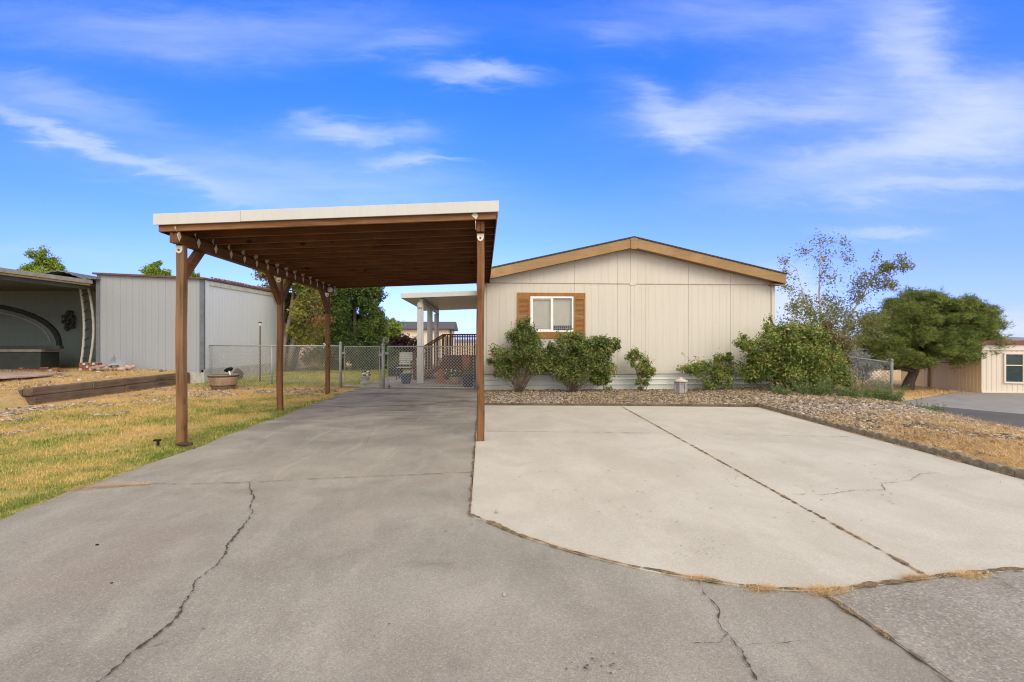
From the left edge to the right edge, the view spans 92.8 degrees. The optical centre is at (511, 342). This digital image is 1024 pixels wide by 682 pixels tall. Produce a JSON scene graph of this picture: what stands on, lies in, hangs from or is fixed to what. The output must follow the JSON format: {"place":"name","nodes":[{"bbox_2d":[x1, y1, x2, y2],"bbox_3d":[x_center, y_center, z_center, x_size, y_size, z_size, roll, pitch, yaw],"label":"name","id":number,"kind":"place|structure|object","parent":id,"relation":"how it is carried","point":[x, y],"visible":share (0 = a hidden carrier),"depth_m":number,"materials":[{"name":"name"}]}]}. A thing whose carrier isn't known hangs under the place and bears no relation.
{"place":"outdoors","nodes":[
{"label":"outdoors","id":0,"kind":"place"},
{"bbox_2d":[0,392,339,518],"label":"lawn grass","id":1,"kind":"structure","parent":0,"point":[167,412],"depth_m":6.91,"materials":[{"name":"plant"}]},
{"bbox_2d":[153,439,161,445],"bbox_3d":[-4.483,1.262,6.161,0.080,0.075,0.040,0,0,-3],"label":"sprinkler","id":2,"kind":"object","parent":1,"relation":"on","point":[158,441],"visible":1,"depth_m":6.15,"materials":[{"name":"black plastic"}]},
{"bbox_2d":[413,334,475,379],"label":"deck","id":3,"kind":"structure","parent":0,"point":[447,343],"depth_m":17.04,"materials":[{"name":"brown wood"}]},
{"bbox_2d":[0,375,1023,681],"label":"driveway","id":4,"kind":"structure","parent":0,"point":[328,583],"depth_m":2.57,"materials":[{"name":"concrete"}]},
{"bbox_2d":[153,200,498,442],"bbox_3d":[-2.540,-0.202,9.509,4.340,3.204,6.912,0,0,-3],"label":"carport","id":5,"kind":"object","parent":4,"relation":"on","point":[321,249],"visible":0.97,"depth_m":7.07,"materials":[{"name":"brown wood"}]},
{"bbox_2d":[381,337,388,388],"bbox_3d":[-3.574,0.602,13.740,0.220,1.497,0.103,0,0,-3],"label":"gate post","id":6,"kind":"object","parent":4,"relation":"on","point":[383,365],"visible":0.96,"depth_m":13.70,"materials":[{"name":"metal"}]},
{"bbox_2d":[342,346,381,386],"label":"gate","id":7,"kind":"structure","parent":6,"relation":"attached to","point":[344,353],"depth_m":13.90,"materials":[{"name":"metal"}]},
{"bbox_2d":[385,346,473,388],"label":"gate","id":8,"kind":"structure","parent":6,"relation":"attached to","point":[395,386],"depth_m":13.54,"materials":[{"name":"metal"}]},
{"bbox_2d":[385,356,405,375],"bbox_3d":[-4.530,0.885,18.958,0.811,0.830,0.833,0,0,-17],"label":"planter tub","id":9,"kind":"object","parent":4,"relation":"on","point":[392,369],"visible":0.63,"depth_m":18.75,"materials":[{"name":"grey"}]},
{"bbox_2d":[396,352,413,379],"bbox_3d":[-3.781,0.810,17.247,0.550,0.984,0.645,0,0,-3],"label":"patio chair","id":10,"kind":"object","parent":4,"relation":"on","point":[407,356],"visible":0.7,"depth_m":17.44,"materials":[{"name":"white paint"}]},
{"bbox_2d":[400,373,412,383],"bbox_3d":[-3.351,1.135,15.427,0.410,0.330,0.410,0,0,-3],"label":"ceramic pot","id":11,"kind":"object","parent":4,"relation":"on","point":[405,378],"visible":0.81,"depth_m":15.29,"materials":[{"name":"ceramic"}]},
{"bbox_2d":[401,290,476,382],"bbox_3d":[-2.444,-0.165,18.512,2.500,2.970,6.350,0,0,-3],"label":"patio cover","id":12,"kind":"object","parent":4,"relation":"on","point":[430,303],"visible":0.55,"depth_m":16.20,"materials":[{"name":"white paint"}]},
{"bbox_2d":[443,367,462,384],"bbox_3d":[-1.828,1.032,15.226,0.688,0.535,0.479,0,0,18],"label":"flower basket","id":13,"kind":"object","parent":4,"relation":"on","point":[453,374],"visible":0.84,"depth_m":15.15,"materials":[{"name":"white plant"}]},
{"bbox_2d":[436,356,469,383],"bbox_3d":[-1.854,0.870,15.527,1.132,0.860,0.120,0,0,-3],"label":"wooden bench","id":14,"kind":"object","parent":4,"relation":"on","point":[465,362],"visible":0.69,"depth_m":15.49,"materials":[{"name":"orange wood"}]},
{"bbox_2d":[460,365,475,386],"bbox_3d":[-1.266,0.967,14.097,0.517,0.666,0.500,0,0,-3],"label":"ceramic pot","id":15,"kind":"object","parent":4,"relation":"on","point":[467,377],"visible":0.73,"depth_m":13.96,"materials":[{"name":"ceramic"}]},
{"bbox_2d":[8,396,1009,680],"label":"tar spots","id":16,"kind":"object","parent":4,"relation":"on","point":[646,536],"visible":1,"depth_m":3.15,"materials":[{"name":"black asphalt"}]},
{"bbox_2d":[12,390,1023,640],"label":"dry straw","id":17,"kind":"object","parent":4,"relation":"on","point":[816,588],"visible":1,"depth_m":2.69,"materials":[{"name":"yellow plant"}]},
{"bbox_2d":[96,419,1019,681],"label":"crack","id":18,"kind":"object","parent":4,"relation":"on","point":[232,539],"visible":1,"depth_m":2.34,"materials":[{"name":"grey concrete"}]},
{"bbox_2d":[824,571,1023,681],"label":"street gutter pan","id":19,"kind":"object","parent":4,"relation":"on","point":[958,629],"visible":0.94,"depth_m":2.28,"materials":[{"name":"concrete"}]},
{"bbox_2d":[1015,469,1023,478],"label":"edging block","id":20,"kind":"structure","parent":4,"relation":"on","point":[1019,473],"depth_m":4.68,"materials":[{"name":"concrete"}]},
{"bbox_2d":[0,343,1023,519],"bbox_3d":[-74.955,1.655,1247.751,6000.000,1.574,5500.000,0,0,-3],"label":"ground","id":21,"kind":"structure","parent":0,"point":[13,400],"depth_m":7.79,"materials":[{"name":"soil"}]},
{"bbox_2d":[0,372,56,378],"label":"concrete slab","id":22,"kind":"object","parent":21,"relation":"on","point":[5,375],"visible":0.98,"depth_m":13.04,"materials":[{"name":"grey concrete"}]},
{"bbox_2d":[0,349,60,369],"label":"cabinet","id":23,"kind":"object","parent":21,"relation":"on","point":[25,359],"visible":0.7,"depth_m":15.88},
{"bbox_2d":[0,305,63,348],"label":"arched frame","id":24,"kind":"object","parent":23,"relation":"on","point":[53,330],"visible":1,"depth_m":15.94,"materials":[{"name":"black plastic"}]},
{"bbox_2d":[17,244,68,272],"bbox_3d":[-25.739,-2.027,26.804,2.407,6.653,2.230,0,0,-3],"label":"background tree","id":25,"kind":"object","parent":21,"relation":"on","point":[42,263],"visible":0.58,"depth_m":26.50,"materials":[{"name":"green plant"}]},
{"bbox_2d":[0,291,95,365],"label":"neighbour house","id":26,"kind":"structure","parent":21,"relation":"on","point":[51,307],"depth_m":18.00,"materials":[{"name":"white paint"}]},
{"bbox_2d":[0,267,95,290],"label":"porch roof","id":27,"kind":"structure","parent":26,"relation":"attached to","point":[15,280],"depth_m":14.96,"materials":[{"name":"grey metal"}]},
{"bbox_2d":[44,270,100,281],"bbox_3d":[-14.278,-2.159,16.724,1.900,0.281,2.500,0,0,-3],"label":"roof sheet","id":28,"kind":"object","parent":27,"relation":"on","point":[71,274],"visible":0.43,"depth_m":15.72,"materials":[{"name":"grey metal"}]},
{"bbox_2d":[61,310,75,330],"bbox_3d":[-16.350,-0.801,17.973,0.480,0.778,0.103,0,0,-3],"label":"wall ornament","id":29,"kind":"object","parent":26,"relation":"attached to","point":[66,321],"depth_m":17.95,"materials":[{"name":"black metal"}]},
{"bbox_2d":[79,288,94,365],"bbox_3d":[-13.933,-0.465,16.213,0.844,2.684,0.131,0,0,-10],"label":"trellis","id":30,"kind":"object","parent":21,"relation":"on","point":[84,320],"visible":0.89,"depth_m":16.16,"materials":[{"name":"white paint"}]},
{"bbox_2d":[79,363,101,370],"bbox_3d":[-13.080,0.748,15.143,0.548,0.245,0.200,0,0,-3],"label":"brick stack","id":31,"kind":"object","parent":21,"relation":"on","point":[84,366],"visible":0.78,"depth_m":15.05,"materials":[{"name":"red brick"}]},
{"bbox_2d":[2,372,189,404],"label":"timber retaining wall","id":32,"kind":"structure","parent":21,"relation":"on","point":[47,394],"depth_m":11.92,"materials":[{"name":"brown wood"}]},
{"bbox_2d":[89,364,136,370],"bbox_3d":[-12.366,0.774,15.143,1.214,0.236,0.600,0,0,-29],"label":"rubble mound","id":33,"kind":"object","parent":21,"relation":"on","point":[113,367],"visible":0.93,"depth_m":15.02,"materials":[{"name":"white stone"}]},
{"bbox_2d":[107,355,124,364],"bbox_3d":[-12.267,0.540,15.097,0.380,0.320,0.310,0,0,-3],"label":"pyramid ornament","id":34,"kind":"object","parent":33,"relation":"on","point":[115,360],"visible":1,"depth_m":15.03,"materials":[{"name":"metal"}]},
{"bbox_2d":[138,260,173,275],"bbox_3d":[-21.023,-1.804,28.844,1.717,6.208,1.708,0,0,-35],"label":"background tree","id":35,"kind":"object","parent":21,"relation":"on","point":[153,268],"visible":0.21,"depth_m":28.57,"materials":[{"name":"green plant"}]},
{"bbox_2d":[0,369,338,435],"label":"gravel","id":36,"kind":"structure","parent":21,"relation":"on","point":[27,409],"depth_m":11.34,"materials":[{"name":"brown gravel"}]},
{"bbox_2d":[207,374,238,388],"bbox_3d":[-8.161,1.100,13.785,0.782,0.400,0.782,0,0,-3],"label":"barrel planter","id":37,"kind":"object","parent":36,"relation":"on","point":[222,381],"visible":0.98,"depth_m":13.51,"materials":[{"name":"wood"}]},
{"bbox_2d":[224,367,232,374],"bbox_3d":[-7.977,0.811,13.721,0.212,0.238,0.228,0,0,-3],"label":"solar light","id":38,"kind":"object","parent":37,"relation":"on","point":[228,369],"visible":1,"depth_m":13.67,"materials":[{"name":"black plastic"}]},
{"bbox_2d":[0,368,361,437],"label":"dry straw","id":39,"kind":"object","parent":21,"relation":"on","point":[136,393],"visible":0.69,"depth_m":12.15,"materials":[{"name":"yellow plant"}]},
{"bbox_2d":[175,441,192,446],"bbox_3d":[-4.099,1.270,6.100,0.213,0.068,0.079,0,0,-3],"label":"flat stone","id":40,"kind":"object","parent":21,"relation":"on","point":[184,443],"visible":1,"depth_m":6.08,"materials":[{"name":"grey stone"}]},
{"bbox_2d":[92,272,297,383],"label":"neighbour building","id":41,"kind":"structure","parent":21,"relation":"on","point":[135,318],"depth_m":15.90,"materials":[{"name":"grey metal"}]},
{"bbox_2d":[190,270,199,276],"bbox_3d":[-18.414,-1.457,28.008,1.750,5.514,1.678,0,0,-3],"label":"background tree","id":42,"kind":"object","parent":21,"relation":"on","point":[193,274],"visible":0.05,"depth_m":27.92,"materials":[{"name":"green plant"}]},
{"bbox_2d":[233,368,243,379],"bbox_3d":[-9.641,1.127,17.160,0.339,0.458,0.298,0,0,-3],"label":"boulder","id":43,"kind":"object","parent":21,"relation":"on","point":[238,372],"visible":0.51,"depth_m":17.07,"materials":[{"name":"grey stone"}]},
{"bbox_2d":[258,322,261,380],"bbox_3d":[-8.332,0.305,16.129,0.120,1.990,0.120,0,0,-3],"label":"torch stake","id":44,"kind":"object","parent":21,"relation":"on","point":[259,348],"visible":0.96,"depth_m":16.11,"materials":[{"name":"metal"}]},
{"bbox_2d":[209,342,341,387],"bbox_3d":[-7.561,0.650,15.209,5.676,1.400,0.090,0,0,22],"label":"chain link fence","id":45,"kind":"object","parent":21,"relation":"on","point":[312,346],"visible":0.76,"depth_m":15.16,"materials":[{"name":"metal"}]},
{"bbox_2d":[172,366,412,388],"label":"lawn grass","id":46,"kind":"structure","parent":21,"relation":"on","point":[347,380],"depth_m":17.37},
{"bbox_2d":[251,269,335,372],"bbox_3d":[-9.962,-1.505,22.147,3.848,5.948,3.413,0,0,-3],"label":"conifer","id":47,"kind":"object","parent":21,"relation":"on","point":[295,331],"visible":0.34,"depth_m":21.37,"materials":[{"name":"green plant"}]},
{"bbox_2d":[299,288,336,337],"bbox_3d":[-8.231,-2.022,20.876,1.745,4.068,0.709,0,0,-3],"label":"dead branch","id":48,"kind":"object","parent":47,"relation":"attached to","point":[320,319],"visible":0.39,"depth_m":20.92,"materials":[{"name":"orange plant"}]},
{"bbox_2d":[318,287,389,370],"bbox_3d":[-7.711,-1.225,23.690,3.656,6.038,3.298,0,0,-3],"label":"conifer","id":49,"kind":"object","parent":21,"relation":"on","point":[350,326],"visible":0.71,"depth_m":22.69,"materials":[{"name":"green plant"}]},
{"bbox_2d":[360,370,370,383],"bbox_3d":[-4.654,1.090,15.449,0.342,0.419,0.340,0,0,-3],"label":"flower planter","id":50,"kind":"object","parent":21,"relation":"on","point":[367,379],"visible":0.88,"depth_m":15.36,"materials":[{"name":"grey stone"}]},
{"bbox_2d":[352,347,412,369],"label":"shrub","id":51,"kind":"object","parent":21,"relation":"on","point":[389,358],"visible":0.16,"depth_m":23.52,"materials":[{"name":"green plant"}]},
{"bbox_2d":[323,319,457,363],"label":"beige building","id":52,"kind":"structure","parent":21,"relation":"on","point":[410,328],"depth_m":44.21,"materials":[{"name":"paint"}]},
{"bbox_2d":[381,318,405,347],"bbox_3d":[-6.262,0.009,25.263,1.572,2.654,1.248,0,0,-22],"label":"sapling","id":53,"kind":"object","parent":21,"relation":"on","point":[395,326],"visible":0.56,"depth_m":25.07,"materials":[{"name":"green plant"}]},
{"bbox_2d":[389,329,424,362],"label":"shrub","id":54,"kind":"object","parent":21,"relation":"on","point":[405,340],"visible":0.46,"depth_m":24.65,"materials":[{"name":"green plant"}]},
{"bbox_2d":[486,316,546,392],"bbox_3d":[0.120,0.304,12.665,1.801,2.011,1.014,0,0,-3],"label":"rose bush","id":55,"kind":"object","parent":21,"relation":"on","point":[525,338],"visible":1,"depth_m":12.58,"materials":[{"name":"green plant"}]},
{"bbox_2d":[534,327,621,391],"bbox_3d":[1.716,0.448,12.773,2.381,1.728,1.043,0,0,-3],"label":"rose bush","id":56,"kind":"object","parent":21,"relation":"on","point":[585,352],"visible":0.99,"depth_m":12.63,"materials":[{"name":"green plant"}]},
{"bbox_2d":[485,403,757,406],"bbox_3d":[2.175,1.280,9.996,5.610,0.050,0.050,0,0,2],"label":"border board","id":57,"kind":"object","parent":21,"relation":"on","point":[686,405],"visible":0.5,"depth_m":9.97,"materials":[{"name":"brown wood"}]},
{"bbox_2d":[476,236,787,390],"bbox_3d":[2.709,-0.728,22.523,8.510,4.255,18.960,0,0,-3],"label":"mobile home","id":58,"kind":"object","parent":21,"relation":"on","point":[664,305],"visible":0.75,"depth_m":13.41,"materials":[{"name":"beige"}]},
{"bbox_2d":[530,296,572,331],"bbox_3d":[1.077,-0.770,13.429,1.182,0.970,0.340,0,0,-3],"label":"window","id":59,"kind":"structure","parent":58,"relation":"in","point":[548,313],"depth_m":13.34,"materials":[{"name":"white plastic"}]},
{"bbox_2d":[624,347,655,390],"bbox_3d":[3.412,0.686,12.923,0.922,1.240,0.518,0,0,-3],"label":"rose bush","id":60,"kind":"object","parent":21,"relation":"on","point":[646,369],"visible":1,"depth_m":12.89,"materials":[{"name":"green plant"}]},
{"bbox_2d":[484,386,910,405],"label":"leaf litter","id":61,"kind":"object","parent":21,"relation":"on","point":[702,402],"visible":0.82,"depth_m":11.30,"materials":[{"name":"brown plant"}]},
{"bbox_2d":[676,348,738,389],"bbox_3d":[5.203,0.721,13.003,1.670,1.176,1.030,0,0,-3],"label":"rose bush","id":62,"kind":"object","parent":21,"relation":"on","point":[718,373],"visible":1,"depth_m":12.86,"materials":[{"name":"green plant"}]},
{"bbox_2d":[757,403,765,408],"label":"edging block","id":63,"kind":"structure","parent":21,"relation":"on","point":[760,405],"depth_m":9.75,"materials":[{"name":"concrete"}]},
{"bbox_2d":[764,405,772,410],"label":"edging block","id":64,"kind":"structure","parent":21,"relation":"on","point":[768,407],"depth_m":9.47,"materials":[{"name":"concrete"}]},
{"bbox_2d":[771,407,780,412],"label":"edging block","id":65,"kind":"structure","parent":21,"relation":"on","point":[776,409],"depth_m":9.17,"materials":[{"name":"concrete"}]},
{"bbox_2d":[770,382,793,394],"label":"weed","id":66,"kind":"object","parent":21,"relation":"on","point":[785,391],"visible":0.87,"depth_m":11.64,"materials":[{"name":"green plant"}]},
{"bbox_2d":[780,409,789,414],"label":"edging block","id":67,"kind":"structure","parent":21,"relation":"on","point":[784,411],"depth_m":8.88,"materials":[{"name":"concrete"}]},
{"bbox_2d":[788,411,797,417],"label":"edging block","id":68,"kind":"structure","parent":21,"relation":"on","point":[793,413],"depth_m":8.60,"materials":[{"name":"concrete"}]},
{"bbox_2d":[731,308,859,390],"bbox_3d":[7.220,0.214,12.572,3.144,2.201,1.571,0,0,-3],"label":"rose bush","id":69,"kind":"object","parent":21,"relation":"on","point":[786,354],"visible":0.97,"depth_m":12.30,"materials":[{"name":"green plant"}]},
{"bbox_2d":[797,413,808,419],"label":"edging block","id":70,"kind":"structure","parent":21,"relation":"on","point":[802,416],"depth_m":8.29,"materials":[{"name":"concrete"}]},
{"bbox_2d":[807,416,817,422],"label":"edging block","id":71,"kind":"structure","parent":21,"relation":"on","point":[812,418],"depth_m":8.01,"materials":[{"name":"concrete"}]},
{"bbox_2d":[789,373,838,395],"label":"weed","id":72,"kind":"object","parent":21,"relation":"on","point":[818,390],"visible":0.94,"depth_m":11.57,"materials":[{"name":"green plant"}]},
{"bbox_2d":[783,314,853,389],"bbox_3d":[8.053,0.304,12.787,1.987,2.104,0.980,0,0,-3],"label":"shrub","id":73,"kind":"object","parent":21,"relation":"on","point":[843,339],"visible":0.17,"depth_m":12.65,"materials":[{"name":"green plant"}]},
{"bbox_2d":[817,418,830,425],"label":"edging block","id":74,"kind":"structure","parent":21,"relation":"on","point":[821,421],"depth_m":7.74,"materials":[{"name":"concrete"}]},
{"bbox_2d":[775,356,893,393],"bbox_3d":[8.507,0.896,13.059,2.706,1.760,0.084,0,0,38],"label":"chain link fence","id":75,"kind":"object","parent":21,"relation":"on","point":[891,360],"visible":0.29,"depth_m":12.40,"materials":[{"name":"metal"}]},
{"bbox_2d":[828,422,841,429],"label":"edging block","id":76,"kind":"structure","parent":21,"relation":"on","point":[834,425],"depth_m":7.45,"materials":[{"name":"concrete"}]},
{"bbox_2d":[775,228,915,354],"bbox_3d":[12.249,-0.965,18.136,4.908,6.562,2.706,0,0,-3],"label":"slender tree","id":77,"kind":"object","parent":21,"relation":"on","point":[886,267],"visible":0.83,"depth_m":18.04,"materials":[{"name":"green plant"}]},
{"bbox_2d":[841,424,855,432],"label":"edging block","id":78,"kind":"structure","parent":21,"relation":"on","point":[846,427],"depth_m":7.16,"materials":[{"name":"concrete"}]},
{"bbox_2d":[828,384,869,397],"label":"weed","id":79,"kind":"object","parent":21,"relation":"on","point":[842,391],"visible":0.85,"depth_m":11.28,"materials":[{"name":"green plant"}]},
{"bbox_2d":[854,428,869,436],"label":"edging block","id":80,"kind":"structure","parent":21,"relation":"on","point":[862,432],"depth_m":6.85,"materials":[{"name":"concrete"}]},
{"bbox_2d":[851,360,881,378],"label":"pale building","id":81,"kind":"structure","parent":21,"relation":"on","point":[876,373],"depth_m":33.04,"materials":[{"name":"beige"}]},
{"bbox_2d":[841,342,893,391],"bbox_3d":[9.108,0.727,12.831,1.747,1.752,0.990,0,0,-3],"label":"shrub","id":82,"kind":"object","parent":21,"relation":"on","point":[860,355],"visible":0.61,"depth_m":12.69,"materials":[{"name":"grey plant"}]},
{"bbox_2d":[869,431,886,440],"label":"edging block","id":83,"kind":"structure","parent":21,"relation":"on","point":[879,436],"depth_m":6.57,"materials":[{"name":"concrete"}]},
{"bbox_2d":[854,381,906,401],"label":"weed","id":84,"kind":"object","parent":21,"relation":"on","point":[882,395],"visible":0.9,"depth_m":11.02,"materials":[{"name":"green plant"}]},
{"bbox_2d":[859,377,909,401],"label":"weed","id":85,"kind":"object","parent":21,"relation":"on","point":[903,392],"visible":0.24,"depth_m":11.60,"materials":[{"name":"green plant"}]},
{"bbox_2d":[762,382,1023,472],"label":"dry straw","id":86,"kind":"object","parent":21,"relation":"on","point":[949,423],"visible":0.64,"depth_m":6.81,"materials":[{"name":"yellow plant"}]},
{"bbox_2d":[884,436,902,444],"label":"edging block","id":87,"kind":"structure","parent":21,"relation":"on","point":[893,440],"depth_m":6.30,"materials":[{"name":"concrete"}]},
{"bbox_2d":[901,440,922,450],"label":"edging block","id":88,"kind":"structure","parent":21,"relation":"on","point":[911,444],"depth_m":6.00,"materials":[{"name":"concrete"}]},
{"bbox_2d":[900,397,936,409],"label":"weed","id":89,"kind":"object","parent":21,"relation":"on","point":[901,401],"visible":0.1,"depth_m":11.15,"materials":[{"name":"plant"}]},
{"bbox_2d":[912,402,946,412],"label":"weed","id":90,"kind":"object","parent":21,"relation":"on","point":[932,407],"visible":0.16,"depth_m":10.08,"materials":[{"name":"green plant"}]},
{"bbox_2d":[920,445,941,456],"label":"edging block","id":91,"kind":"structure","parent":21,"relation":"on","point":[928,449],"depth_m":5.74,"materials":[{"name":"concrete"}]},
{"bbox_2d":[850,284,1016,390],"bbox_3d":[21.021,-0.232,24.890,7.296,5.475,5.044,0,0,-3],"label":"pine tree","id":92,"kind":"object","parent":21,"relation":"on","point":[927,326],"visible":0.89,"depth_m":23.38,"materials":[{"name":"green plant"}]},
{"bbox_2d":[940,449,965,461],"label":"edging block","id":93,"kind":"structure","parent":21,"relation":"on","point":[949,453],"depth_m":5.44,"materials":[{"name":"concrete"}]},
{"bbox_2d":[901,340,1023,392],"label":"neighbour home","id":94,"kind":"object","parent":21,"relation":"on","point":[1003,372],"visible":0.37,"depth_m":23.43,"materials":[{"name":"beige"}]},
{"bbox_2d":[934,356,952,362],"bbox_3d":[22.677,0.750,26.324,0.083,0.620,2.600,0,0,2],"label":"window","id":95,"kind":"structure","parent":94,"relation":"in","point":[941,359],"depth_m":25.56,"materials":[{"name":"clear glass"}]},
{"bbox_2d":[1003,353,1023,383],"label":"window","id":96,"kind":"structure","parent":94,"relation":"in","point":[1013,362],"depth_m":23.13,"materials":[{"name":"beige"}]},
{"bbox_2d":[905,393,1023,413],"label":"paved pad","id":97,"kind":"object","parent":21,"relation":"on","point":[1005,402],"visible":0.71,"depth_m":19.76,"materials":[{"name":"grey concrete"}]},
{"bbox_2d":[962,456,989,469],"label":"edging block","id":98,"kind":"structure","parent":21,"relation":"on","point":[975,462],"depth_m":5.14,"materials":[{"name":"concrete"}]},
{"bbox_2d":[987,463,1016,476],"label":"edging block","id":99,"kind":"structure","parent":21,"relation":"on","point":[1000,468],"depth_m":4.86,"materials":[{"name":"concrete"}]},
{"bbox_2d":[0,0,1023,339],"label":"sky","id":100,"kind":"structure","parent":0,"point":[738,130],"materials":[{"name":"blue"}]},
{"bbox_2d":[454,336,1023,342],"bbox_3d":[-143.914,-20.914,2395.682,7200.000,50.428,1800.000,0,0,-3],"label":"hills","id":101,"kind":"structure","parent":0,"point":[1017,338],"depth_m":2163.42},
{"bbox_2d":[470,405,1023,590],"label":"parking slab","id":102,"kind":"structure","parent":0,"point":[967,517],"depth_m":4.10,"materials":[{"name":"concrete"}]},
{"bbox_2d":[468,409,1023,681],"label":"joint dirt","id":103,"kind":"structure","parent":102,"relation":"on","point":[865,584],"depth_m":2.74,"materials":[{"name":"soil"}]},
{"bbox_2d":[484,387,1023,465],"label":"gravel","id":104,"kind":"structure","parent":0,"point":[807,406],"depth_m":9.55,"materials":[{"name":"brown gravel"}]},
{"bbox_2d":[674,377,687,393],"bbox_3d":[4.268,1.085,12.328,0.350,0.430,0.350,0,0,-3],"label":"stone ornament","id":105,"kind":"object","parent":104,"relation":"on","point":[680,384],"visible":0.98,"depth_m":12.22,"materials":[{"name":"white stone"}]},
{"bbox_2d":[904,392,1023,428],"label":"road","id":106,"kind":"structure","parent":0,"point":[1013,419],"depth_m":16.02,"materials":[{"name":"grey asphalt"}]}
]}

